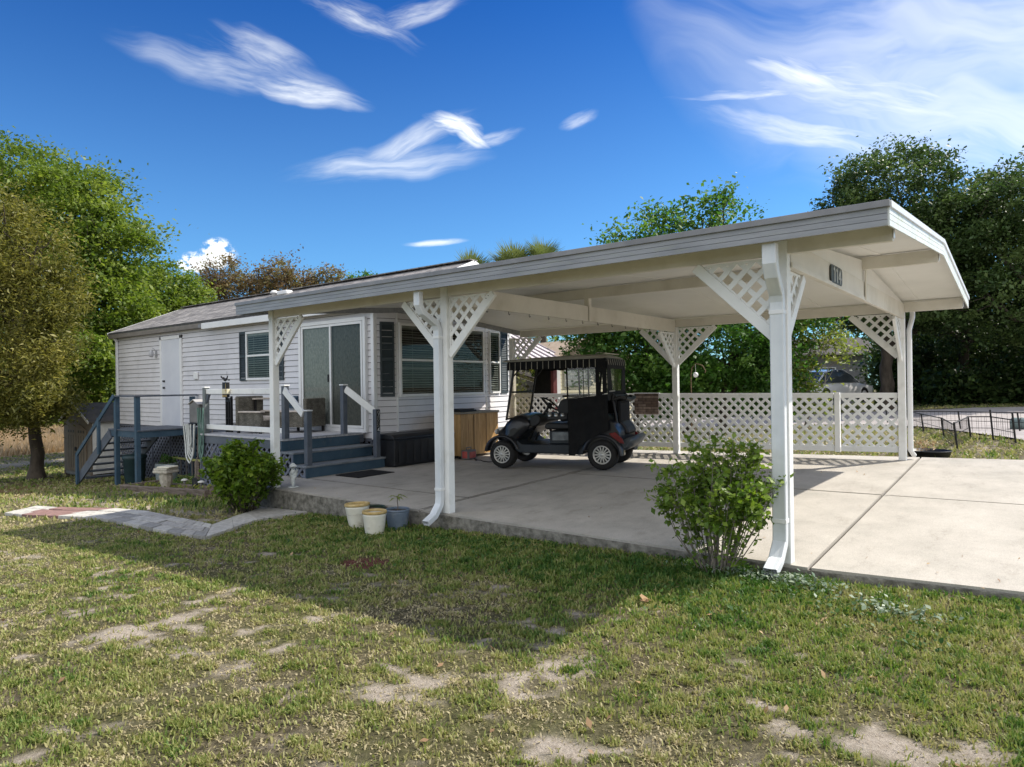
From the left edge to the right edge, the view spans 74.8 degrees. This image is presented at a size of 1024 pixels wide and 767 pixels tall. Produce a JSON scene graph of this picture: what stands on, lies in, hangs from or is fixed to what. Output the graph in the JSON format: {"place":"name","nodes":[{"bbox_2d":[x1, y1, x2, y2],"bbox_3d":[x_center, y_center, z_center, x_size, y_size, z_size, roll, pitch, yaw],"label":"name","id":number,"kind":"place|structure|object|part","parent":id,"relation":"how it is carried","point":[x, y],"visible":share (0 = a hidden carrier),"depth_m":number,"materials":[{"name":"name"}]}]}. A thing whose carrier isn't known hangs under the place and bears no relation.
{"place":"outdoors","nodes":[
{"label":"outdoors","id":0,"kind":"place"},
{"bbox_2d":[225,396,232,431],"bbox_3d":[-5.277,0.572,12.507,0.200,0.670,0.040,-1,0,38],"label":"folded chair","id":1,"kind":"object","parent":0,"point":[229,410],"visible":0.9,"depth_m":12.48,"materials":[{"name":"black metal"}]},
{"bbox_2d":[0,390,1023,766],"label":"ground","id":2,"kind":"structure","parent":0,"point":[882,742],"depth_m":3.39,"materials":[{"name":"green plant"}]},
{"bbox_2d":[0,424,63,456],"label":"tall field grass","id":3,"kind":"structure","parent":2,"relation":"on","point":[56,444],"depth_m":29.78,"materials":[{"name":"beige plant"}]},
{"bbox_2d":[0,169,109,479],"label":"cedar tree","id":4,"kind":"object","parent":2,"relation":"on","point":[35,344],"visible":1,"depth_m":17.31,"materials":[{"name":"green plant"}]},
{"bbox_2d":[0,126,190,426],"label":"oak tree","id":5,"kind":"object","parent":2,"relation":"on","point":[68,189],"visible":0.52,"depth_m":22.86,"materials":[{"name":"green plant"}]},
{"bbox_2d":[58,402,133,476],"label":"garden shed","id":6,"kind":"structure","parent":2,"relation":"on","point":[74,436],"depth_m":18.24,"materials":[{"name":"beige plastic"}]},
{"bbox_2d":[66,424,75,469],"bbox_3d":[-12.232,1.745,18.609,0.682,1.280,0.027,-1,0,38],"label":"door","id":7,"kind":"structure","parent":6,"relation":"in","point":[71,430],"depth_m":18.60,"materials":[{"name":"grey wood"}]},
{"bbox_2d":[76,424,86,470],"bbox_3d":[-11.681,1.737,18.180,0.682,1.280,0.027,-1,0,38],"label":"door","id":8,"kind":"structure","parent":6,"relation":"in","point":[81,432],"depth_m":18.16,"materials":[{"name":"grey wood"}]},
{"bbox_2d":[121,452,147,483],"bbox_3d":[-8.623,1.932,15.315,0.530,0.715,0.530,-1,0,38],"label":"trash can","id":9,"kind":"object","parent":2,"relation":"on","point":[129,466],"visible":0.69,"depth_m":15.12,"materials":[{"name":"plastic"}]},
{"bbox_2d":[75,394,197,484],"bbox_3d":[-9.046,1.382,16.026,3.429,2.260,1.410,-1,0,38],"label":"side landing","id":10,"kind":"object","parent":2,"relation":"on","point":[137,432],"visible":0.81,"depth_m":15.25,"materials":[{"name":"blue wood"}]},
{"bbox_2d":[5,506,306,539],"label":"path","id":11,"kind":"structure","parent":2,"relation":"on","point":[157,522],"depth_m":8.64,"materials":[{"name":"concrete"}]},
{"bbox_2d":[155,462,177,480],"bbox_3d":[-7.839,2.019,15.213,0.480,0.420,0.480,-1,0,38],"label":"barrel","id":12,"kind":"object","parent":2,"relation":"on","point":[175,474],"visible":0.38,"depth_m":15.09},
{"bbox_2d":[159,453,178,463],"bbox_3d":[-7.823,1.724,15.202,0.445,0.321,0.385,-1,0,38],"label":"barrel plant","id":13,"kind":"object","parent":12,"relation":"in","point":[166,459],"visible":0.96,"depth_m":15.12,"materials":[{"name":"green plant"}]},
{"bbox_2d":[120,480,218,496],"bbox_3d":[-6.427,1.972,12.557,0.864,0.352,3.922,-1,0,-44],"label":"flower bed","id":14,"kind":"object","parent":2,"relation":"on","point":[163,490],"visible":0.69,"depth_m":12.19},
{"bbox_2d":[153,465,178,486],"bbox_3d":[-6.552,1.802,12.705,0.353,0.475,0.310,-1,0,18],"label":"pedestal","id":15,"kind":"object","parent":14,"relation":"on","point":[165,472],"visible":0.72,"depth_m":12.62,"materials":[{"name":"white stone"}]},
{"bbox_2d":[130,481,212,489],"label":"bed plants","id":16,"kind":"object","parent":14,"relation":"on","point":[178,486],"visible":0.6,"depth_m":12.53,"materials":[{"name":"green plant"}]},
{"bbox_2d":[173,474,212,483],"bbox_3d":[-5.810,1.884,12.926,3.025,0.344,0.674,-1,0,38],"label":"ground cover","id":17,"kind":"object","parent":14,"relation":"on","point":[179,481],"visible":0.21,"depth_m":13.59,"materials":[{"name":"green plant"}]},
{"bbox_2d":[119,253,235,325],"bbox_3d":[-14.750,-1.507,28.037,6.143,8.883,5.641,-1,0,-26],"label":"oak tree","id":18,"kind":"object","parent":2,"relation":"on","point":[188,289],"visible":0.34,"depth_m":27.39,"materials":[{"name":"green plant"}]},
{"bbox_2d":[171,456,199,477],"bbox_3d":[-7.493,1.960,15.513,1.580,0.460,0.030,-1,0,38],"label":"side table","id":19,"kind":"object","parent":2,"relation":"on","point":[181,459],"visible":0.36,"depth_m":15.57,"materials":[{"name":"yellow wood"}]},
{"bbox_2d":[192,457,197,488],"bbox_3d":[-5.761,1.670,12.223,0.200,0.642,0.086,-1,0,38],"label":"shovel","id":20,"kind":"object","parent":2,"relation":"on","point":[194,480],"visible":0.76,"depth_m":12.22,"materials":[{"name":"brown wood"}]},
{"bbox_2d":[194,427,197,475],"bbox_3d":[-7.190,1.568,15.267,0.142,1.194,0.404,-1,0,-30],"label":"rake","id":21,"kind":"object","parent":2,"relation":"on","point":[197,443],"visible":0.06,"depth_m":15.37,"materials":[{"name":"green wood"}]},
{"bbox_2d":[194,460,199,483],"bbox_3d":[-6.097,1.759,12.979,0.180,0.530,0.020,-1,0,38],"label":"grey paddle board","id":22,"kind":"object","parent":2,"relation":"on","point":[198,472],"visible":0.59,"depth_m":12.95,"materials":[{"name":"grey plastic"}]},
{"bbox_2d":[183,251,266,301],"bbox_3d":[-17.125,-2.501,39.959,5.531,10.926,4.853,-1,0,-19],"label":"bare tree","id":23,"kind":"object","parent":2,"relation":"on","point":[228,287],"visible":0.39,"depth_m":39.53,"materials":[{"name":"brown plant"}]},
{"bbox_2d":[197,438,288,512],"bbox_3d":[-3.619,1.259,9.064,1.145,1.045,1.111,-1,0,-22],"label":"leafy shrub","id":24,"kind":"object","parent":2,"relation":"on","point":[241,473],"visible":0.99,"depth_m":8.89,"materials":[{"name":"green plant"}]},
{"bbox_2d":[231,244,319,296],"bbox_3d":[-13.722,-2.723,40.397,5.268,11.277,5.441,-1,0,38],"label":"bare tree","id":25,"kind":"object","parent":2,"relation":"on","point":[277,277],"visible":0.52,"depth_m":39.55,"materials":[{"name":"brown plant"}]},
{"bbox_2d":[0,335,577,428],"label":"distant woods","id":26,"kind":"object","parent":2,"relation":"on","point":[555,337],"depth_m":45.22,"materials":[{"name":"green plant"}]},
{"bbox_2d":[199,384,385,485],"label":"deck","id":27,"kind":"structure","parent":2,"relation":"on","point":[303,451],"depth_m":11.23,"materials":[{"name":"paint"}]},
{"bbox_2d":[188,399,202,425],"bbox_3d":[-5.838,0.959,12.431,0.380,1.333,0.314,-1,0,38],"label":"hose box","id":28,"kind":"object","parent":27,"relation":"attached to","point":[195,404],"visible":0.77,"depth_m":12.36,"materials":[{"name":"grey plastic"}]},
{"bbox_2d":[183,424,194,463],"bbox_3d":[-5.911,1.112,12.334,0.446,0.734,0.105,-1,0,38],"label":"garden hose","id":29,"kind":"object","parent":28,"relation":"hanging from","point":[188,431],"visible":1,"depth_m":12.35,"materials":[{"name":"white rubber"}]},
{"bbox_2d":[197,408,203,461],"bbox_3d":[-5.657,0.938,12.208,0.251,0.991,0.065,-1,0,38],"label":"garden hose","id":30,"kind":"object","parent":27,"relation":"hanging from","point":[200,429],"visible":0.94,"depth_m":12.23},
{"bbox_2d":[222,382,229,396],"bbox_3d":[-5.020,0.111,11.739,0.170,0.265,0.070,-1,0,38],"label":"lantern","id":31,"kind":"object","parent":27,"relation":"hanging from","point":[225,389],"visible":1,"depth_m":11.71,"materials":[{"name":"yellow metal"}]},
{"bbox_2d":[234,397,269,410],"bbox_3d":[-4.906,0.587,12.788,0.700,0.630,0.440,-1,0,38],"label":"patio table","id":32,"kind":"object","parent":27,"relation":"on","point":[255,403],"visible":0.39,"depth_m":12.45,"materials":[{"name":"black metal"}]},
{"bbox_2d":[235,396,280,433],"bbox_3d":[-4.617,0.563,12.314,0.640,0.670,0.640,-1,0,26],"label":"wicker armchair","id":33,"kind":"object","parent":27,"relation":"on","point":[247,414],"visible":0.66,"depth_m":12.14,"materials":[{"name":"grey wicker"}]},
{"bbox_2d":[280,398,325,430],"bbox_3d":[-3.868,0.577,12.313,0.640,0.620,0.640,-1,0,18],"label":"wicker armchair","id":34,"kind":"object","parent":27,"relation":"on","point":[316,406],"visible":0.62,"depth_m":12.12,"materials":[{"name":"grey wicker"}]},
{"bbox_2d":[376,410,379,431],"bbox_3d":[-2.258,0.628,11.322,0.009,0.365,0.072,-1,0,38],"label":"house number","id":35,"kind":"object","parent":27,"relation":"attached to","point":[378,419],"visible":1,"depth_m":11.32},
{"bbox_2d":[107,259,510,477],"bbox_3d":[-5.208,0.177,16.379,11.446,5.002,4.262,-1,0,38],"label":"mobile home","id":36,"kind":"object","parent":2,"relation":"on","point":[383,362],"visible":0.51,"depth_m":13.89,"materials":[{"name":"plastic"}]},
{"bbox_2d":[159,335,182,425],"bbox_3d":[-8.327,-0.059,16.334,1.100,2.200,0.076,-1,0,38],"label":"door","id":37,"kind":"structure","parent":36,"relation":"in","point":[170,347],"depth_m":16.33,"materials":[{"name":"metal"}]},
{"bbox_2d":[245,329,268,379],"bbox_3d":[-5.228,-0.587,13.942,1.080,1.030,0.055,-1,0,38],"label":"window","id":38,"kind":"structure","parent":36,"relation":"in","point":[258,341],"depth_m":14.02,"materials":[{"name":"clear glass"}]},
{"bbox_2d":[289,396,297,407],"bbox_3d":[-4.334,0.365,13.234,0.340,0.240,0.050,-1,0,38],"label":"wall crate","id":39,"kind":"object","parent":36,"relation":"attached to","point":[296,398],"depth_m":13.18,"materials":[{"name":"blue plastic"}]},
{"bbox_2d":[298,316,368,432],"bbox_3d":[-3.363,-0.149,12.463,1.990,2.060,0.095,-1,0,38],"label":"sliding door","id":40,"kind":"structure","parent":36,"relation":"in","point":[331,353],"depth_m":12.42,"materials":[{"name":"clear glass"}]},
{"bbox_2d":[398,322,433,396],"bbox_3d":[-1.657,-0.432,12.491,0.055,1.340,1.200,-1,0,38],"label":"window","id":41,"kind":"structure","parent":36,"relation":"in","point":[412,383],"depth_m":12.31,"materials":[{"name":"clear glass"}]},
{"bbox_2d":[453,327,484,394],"bbox_3d":[-0.950,-0.442,13.399,0.055,1.340,1.200,-1,0,38],"label":"window","id":42,"kind":"structure","parent":36,"relation":"in","point":[467,380],"depth_m":13.55,"materials":[{"name":"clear glass"}]},
{"bbox_2d":[488,331,500,392],"bbox_3d":[-0.373,-0.449,14.217,0.055,1.310,0.430,-1,0,29],"label":"window","id":43,"kind":"structure","parent":36,"relation":"in","point":[494,360],"depth_m":14.23,"materials":[{"name":"white glass"}]},
{"bbox_2d":[287,262,353,287],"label":"bare tree","id":44,"kind":"object","parent":2,"relation":"on","point":[313,280],"visible":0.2,"depth_m":39.62,"materials":[{"name":"brown plant"}]},
{"bbox_2d":[344,501,369,527],"bbox_3d":[-1.749,1.499,7.593,0.284,0.290,0.284,-2,-3,-11],"label":"flower pot","id":45,"kind":"object","parent":2,"relation":"on","point":[354,514],"visible":0.81,"depth_m":7.49,"materials":[{"name":"white ceramic"}]},
{"bbox_2d":[337,268,377,279],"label":"green tree","id":46,"kind":"object","parent":2,"relation":"on","point":[365,272],"visible":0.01,"depth_m":39.59,"materials":[{"name":"green plant"}]},
{"bbox_2d":[362,508,386,534],"bbox_3d":[-1.472,1.493,7.174,0.264,0.270,0.264,-1,-2,31],"label":"flower pot","id":47,"kind":"object","parent":2,"relation":"on","point":[374,519],"visible":0.88,"depth_m":7.08,"materials":[{"name":"white ceramic"}]},
{"bbox_2d":[369,504,385,508],"bbox_3d":[-1.609,1.534,7.760,0.290,0.220,0.290,-1,0,28],"label":"flower pot","id":48,"kind":"object","parent":2,"relation":"on","point":[371,506],"visible":0.26,"depth_m":7.88,"materials":[{"name":"plastic"}]},
{"bbox_2d":[386,506,409,529],"bbox_3d":[-1.271,1.504,7.446,0.270,0.230,0.270,-1,0,36],"label":"flower pot","id":49,"kind":"object","parent":2,"relation":"on","point":[396,519],"visible":0.81,"depth_m":7.35,"materials":[{"name":"ceramic"}]},
{"bbox_2d":[389,494,406,510],"bbox_3d":[-1.280,1.325,7.424,0.224,0.179,0.242,-1,0,-36],"label":"seedling","id":50,"kind":"object","parent":49,"relation":"on","point":[398,497],"visible":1,"depth_m":7.42,"materials":[{"name":"green plant"}]},
{"bbox_2d":[455,245,496,263],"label":"fan palm","id":51,"kind":"object","parent":2,"relation":"on","point":[475,257],"visible":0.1,"depth_m":35.62,"materials":[{"name":"green plant"}]},
{"bbox_2d":[0,523,1019,766],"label":"fallen leaves","id":52,"kind":"object","parent":2,"relation":"on","point":[589,721],"visible":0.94,"depth_m":3.30,"materials":[{"name":"brown plant"}]},
{"bbox_2d":[486,239,535,261],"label":"fan palm","id":53,"kind":"object","parent":2,"relation":"on","point":[517,252],"visible":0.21,"depth_m":37.23,"materials":[{"name":"green plant"}]},
{"bbox_2d":[0,400,1023,527],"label":"distant grass","id":54,"kind":"structure","parent":2,"relation":"on","point":[167,503],"depth_m":12.70,"materials":[{"name":"green plant"}]},
{"bbox_2d":[516,353,534,413],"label":"tree","id":55,"kind":"object","parent":2,"relation":"on","point":[521,386],"visible":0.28,"depth_m":18.76,"materials":[{"name":"green plant"}]},
{"bbox_2d":[512,235,562,342],"bbox_3d":[1.832,-3.086,38.049,3.833,10.982,4.120,-1,0,38],"label":"fan palm","id":56,"kind":"object","parent":2,"relation":"on","point":[538,248],"visible":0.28,"depth_m":37.62,"materials":[{"name":"green palm leaves"},{"name":"bark"}]},
{"bbox_2d":[511,334,633,432],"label":"cream house","id":57,"kind":"structure","parent":2,"relation":"on","point":[551,382],"depth_m":27.76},
{"bbox_2d":[564,369,591,386],"bbox_3d":[2.736,-0.277,27.718,1.430,0.800,0.045,-1,0,-34],"label":"window","id":58,"kind":"structure","parent":57,"relation":"in","point":[571,376],"depth_m":27.57,"materials":[{"name":"white glass"}]},
{"bbox_2d":[231,489,1023,600],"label":"slab footing","id":59,"kind":"object","parent":2,"relation":"on","point":[296,501],"visible":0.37,"depth_m":6.58,"materials":[{"name":"concrete"}]},
{"bbox_2d":[242,512,1019,651],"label":"weeds","id":60,"kind":"object","parent":2,"relation":"on","point":[830,605],"visible":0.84,"depth_m":4.82,"materials":[{"name":"green plant"}]},
{"bbox_2d":[547,327,738,433],"bbox_3d":[3.691,-0.822,20.282,5.338,5.288,5.172,-1,0,38],"label":"broadleaf tree","id":61,"kind":"object","parent":2,"relation":"on","point":[606,342],"visible":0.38,"depth_m":19.48,"materials":[{"name":"green plant"}]},
{"bbox_2d":[267,450,1023,594],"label":"carport slab","id":62,"kind":"structure","parent":2,"relation":"on","point":[971,543],"depth_m":7.21,"materials":[{"name":"concrete"}]},
{"bbox_2d":[288,463,298,487],"bbox_3d":[-3.048,1.274,9.334,0.156,0.339,0.156,-1,0,-17],"label":"cherub statue","id":63,"kind":"object","parent":62,"relation":"on","point":[293,473],"visible":1,"depth_m":9.29,"materials":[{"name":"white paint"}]},
{"bbox_2d":[336,470,393,477],"bbox_3d":[-2.305,1.418,10.538,0.550,0.015,0.730,-1,0,38],"label":"doormat","id":64,"kind":"object","parent":62,"relation":"on","point":[362,474],"visible":1,"depth_m":10.48,"materials":[{"name":"black rubber"}]},
{"bbox_2d":[380,429,457,466],"bbox_3d":[-1.660,1.132,12.028,0.483,0.555,1.640,-1,0,38],"label":"deck box","id":65,"kind":"object","parent":62,"relation":"on","point":[403,448],"visible":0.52,"depth_m":11.53,"materials":[{"name":"black plastic"}]},
{"bbox_2d":[461,447,475,458],"bbox_3d":[-0.790,1.268,12.263,0.165,0.214,0.264,-1,0,32],"label":"battery charger","id":66,"kind":"object","parent":62,"relation":"on","point":[468,454],"visible":1,"depth_m":12.18,"materials":[{"name":"grey plastic"}]},
{"bbox_2d":[454,410,498,458],"bbox_3d":[-0.820,0.959,12.918,0.580,0.860,1.140,-1,0,38],"label":"wooden cabinet","id":67,"kind":"object","parent":62,"relation":"on","point":[475,429],"visible":0.59,"depth_m":12.63,"materials":[{"name":"brown wood"}]},
{"bbox_2d":[454,408,476,411],"bbox_3d":[-0.972,0.504,12.665,0.400,0.050,0.480,-1,0,38],"label":"black tray","id":68,"kind":"object","parent":67,"relation":"on","point":[463,410],"visible":0.72,"depth_m":12.50,"materials":[{"name":"plastic"}]},
{"bbox_2d":[485,352,645,469],"bbox_3d":[0.868,0.428,10.808,2.424,1.779,1.205,-2,0,23],"label":"golf cart","id":69,"kind":"object","parent":62,"relation":"on","point":[599,428],"visible":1,"depth_m":10.29,"materials":[{"name":"plastic"}]},
{"bbox_2d":[234,199,969,576],"bbox_3d":[1.335,0.017,9.389,8.013,2.932,6.682,-1,0,38],"label":"carport","id":70,"kind":"object","parent":62,"relation":"on","point":[774,283],"visible":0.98,"depth_m":7.27,"materials":[{"name":"white paint"}]},
{"bbox_2d":[515,393,898,451],"bbox_3d":[2.865,0.694,11.954,7.047,1.048,0.070,-1,0,38],"label":"lattice fence","id":71,"kind":"object","parent":70,"relation":"attached to","point":[838,447],"visible":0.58,"depth_m":10.93,"materials":[{"name":"white paint"}]},
{"bbox_2d":[633,393,659,414],"bbox_3d":[2.453,0.366,12.216,0.520,0.390,0.048,-1,0,38],"label":"stone veneer panel","id":72,"kind":"object","parent":71,"relation":"hanging from","point":[646,403],"visible":1,"depth_m":12.19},
{"bbox_2d":[829,264,841,285],"bbox_3d":[3.048,-1.015,6.300,0.022,0.170,0.450,-1,0,38],"label":"number plaque","id":73,"kind":"object","parent":70,"relation":"on","point":[835,274],"visible":0.97,"depth_m":6.25,"materials":[{"name":"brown metal"}]},
{"bbox_2d":[299,452,1018,560],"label":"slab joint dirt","id":74,"kind":"structure","parent":62,"relation":"on","point":[463,498],"depth_m":8.70,"materials":[{"name":"brown soil"}]},
{"bbox_2d":[419,459,919,569],"bbox_3d":[4.649,1.125,7.079,17.280,0.470,6.280,-1,0,38],"label":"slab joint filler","id":75,"kind":"object","parent":62,"relation":"on","point":[859,519],"visible":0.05,"depth_m":6.64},
{"bbox_2d":[639,594,651,603],"bbox_3d":[0.896,1.442,4.495,0.084,0.037,0.114,-1,0,24],"label":"oak leaf","id":76,"kind":"object","parent":2,"relation":"on","point":[644,598],"visible":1,"depth_m":4.49,"materials":[{"name":"brown plant"}]},
{"bbox_2d":[582,172,767,432],"bbox_3d":[5.691,-2.502,21.598,6.160,8.331,5.876,-1,0,38],"label":"green tree","id":77,"kind":"object","parent":2,"relation":"on","point":[722,198],"visible":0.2,"depth_m":21.12,"materials":[{"name":"green plant"}]},
{"bbox_2d":[691,363,705,439],"bbox_3d":[3.432,0.504,12.316,0.295,1.768,0.090,-1,0,38],"label":"feeder hook","id":78,"kind":"object","parent":2,"relation":"on","point":[695,373],"visible":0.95,"depth_m":12.36,"materials":[{"name":"metal"}]},
{"bbox_2d":[644,429,792,573],"bbox_3d":[1.590,0.922,5.175,1.033,1.134,0.948,-1,0,38],"label":"bush","id":79,"kind":"object","parent":2,"relation":"on","point":[744,500],"visible":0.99,"depth_m":5.08,"materials":[{"name":"green plant"}]},
{"bbox_2d":[641,348,825,419],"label":"road side shrubs","id":80,"kind":"object","parent":2,"relation":"on","point":[729,411],"visible":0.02,"depth_m":33.08,"materials":[{"name":"green plant"}]},
{"bbox_2d":[618,316,849,431],"bbox_3d":[6.506,-1.169,20.044,6.228,5.405,5.401,-1,0,38],"label":"broadleaf tree","id":81,"kind":"object","parent":2,"relation":"on","point":[746,349],"visible":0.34,"depth_m":19.26,"materials":[{"name":"green plant"}]},
{"bbox_2d":[666,560,963,623],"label":"silvery weeds","id":82,"kind":"object","parent":2,"relation":"on","point":[804,581],"visible":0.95,"depth_m":4.58,"materials":[{"name":"green plant"}]},
{"bbox_2d":[767,316,867,427],"bbox_3d":[8.682,-0.862,19.440,2.786,4.500,2.467,-1,0,38],"label":"young tree","id":83,"kind":"object","parent":2,"relation":"on","point":[831,341],"visible":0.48,"depth_m":19.31,"materials":[{"name":"green plant"}]},
{"bbox_2d":[766,337,871,405],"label":"grey house","id":84,"kind":"structure","parent":2,"relation":"on","point":[856,357],"depth_m":41.33,"materials":[{"name":"grey"}]},
{"bbox_2d":[814,367,835,369],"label":"window","id":85,"kind":"structure","parent":84,"relation":"in","point":[831,368],"depth_m":41.46,"materials":[{"name":"glass"}]},
{"bbox_2d":[792,369,872,402],"bbox_3d":[14.300,0.097,30.335,4.605,1.467,1.780,-1,0,-30],"label":"silver car","id":86,"kind":"object","parent":2,"relation":"on","point":[847,379],"visible":0.4,"depth_m":29.61,"materials":[{"name":"paint"}]},
{"bbox_3d":[14.037,-0.313,30.186,2.960,0.580,1.600,-1,0,-30],"label":"window","id":87,"kind":"part","parent":86,"relation":"part of","materials":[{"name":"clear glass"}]},
{"bbox_2d":[805,130,1023,410],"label":"live oak","id":88,"kind":"object","parent":2,"relation":"on","point":[854,191],"visible":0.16,"depth_m":26.73,"materials":[{"name":"green plant"}]},
{"bbox_2d":[810,302,1023,405],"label":"undergrowth","id":89,"kind":"object","parent":2,"relation":"on","point":[996,381],"visible":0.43,"depth_m":30.03,"materials":[{"name":"green plant"}]},
{"bbox_2d":[907,448,951,458],"bbox_3d":[6.442,1.088,10.359,0.630,0.125,0.630,-1,0,38],"label":"black basin","id":90,"kind":"object","parent":2,"relation":"on","point":[940,453],"visible":0.65,"depth_m":10.17,"materials":[{"name":"plastic"}]},
{"bbox_2d":[907,439,951,450],"bbox_3d":[6.398,0.962,10.464,0.562,0.186,0.576,-1,0,-13],"label":"dead plant","id":91,"kind":"object","parent":90,"relation":"on","point":[920,442],"visible":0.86,"depth_m":10.42,"materials":[{"name":"brown plant"}]},
{"bbox_2d":[855,197,1023,374],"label":"live oak","id":92,"kind":"object","parent":2,"relation":"on","point":[964,350],"visible":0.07,"depth_m":31.82,"materials":[{"name":"green plant"}]},
{"bbox_2d":[885,410,1023,448],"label":"wire garden fence","id":93,"kind":"object","parent":2,"relation":"on","point":[953,426],"visible":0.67,"depth_m":13.07,"materials":[{"name":"black metal"}]},
{"bbox_2d":[907,145,1023,353],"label":"live oak","id":94,"kind":"object","parent":2,"relation":"on","point":[1013,181],"visible":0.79,"depth_m":25.30,"materials":[{"name":"green plant"}]},
{"bbox_2d":[1010,418,1023,428],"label":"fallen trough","id":95,"kind":"object","parent":2,"relation":"on","point":[1016,424],"visible":0.5,"depth_m":14.75,"materials":[{"name":"grey metal"}]},
{"bbox_2d":[0,0,1023,384],"label":"sky","id":96,"kind":"structure","parent":0,"point":[376,136],"materials":[{"name":"blue"}]},
{"bbox_2d":[641,407,1023,439],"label":"road","id":97,"kind":"structure","parent":0,"point":[984,427],"depth_m":20.70,"materials":[{"name":"grey asphalt"}]}
]}

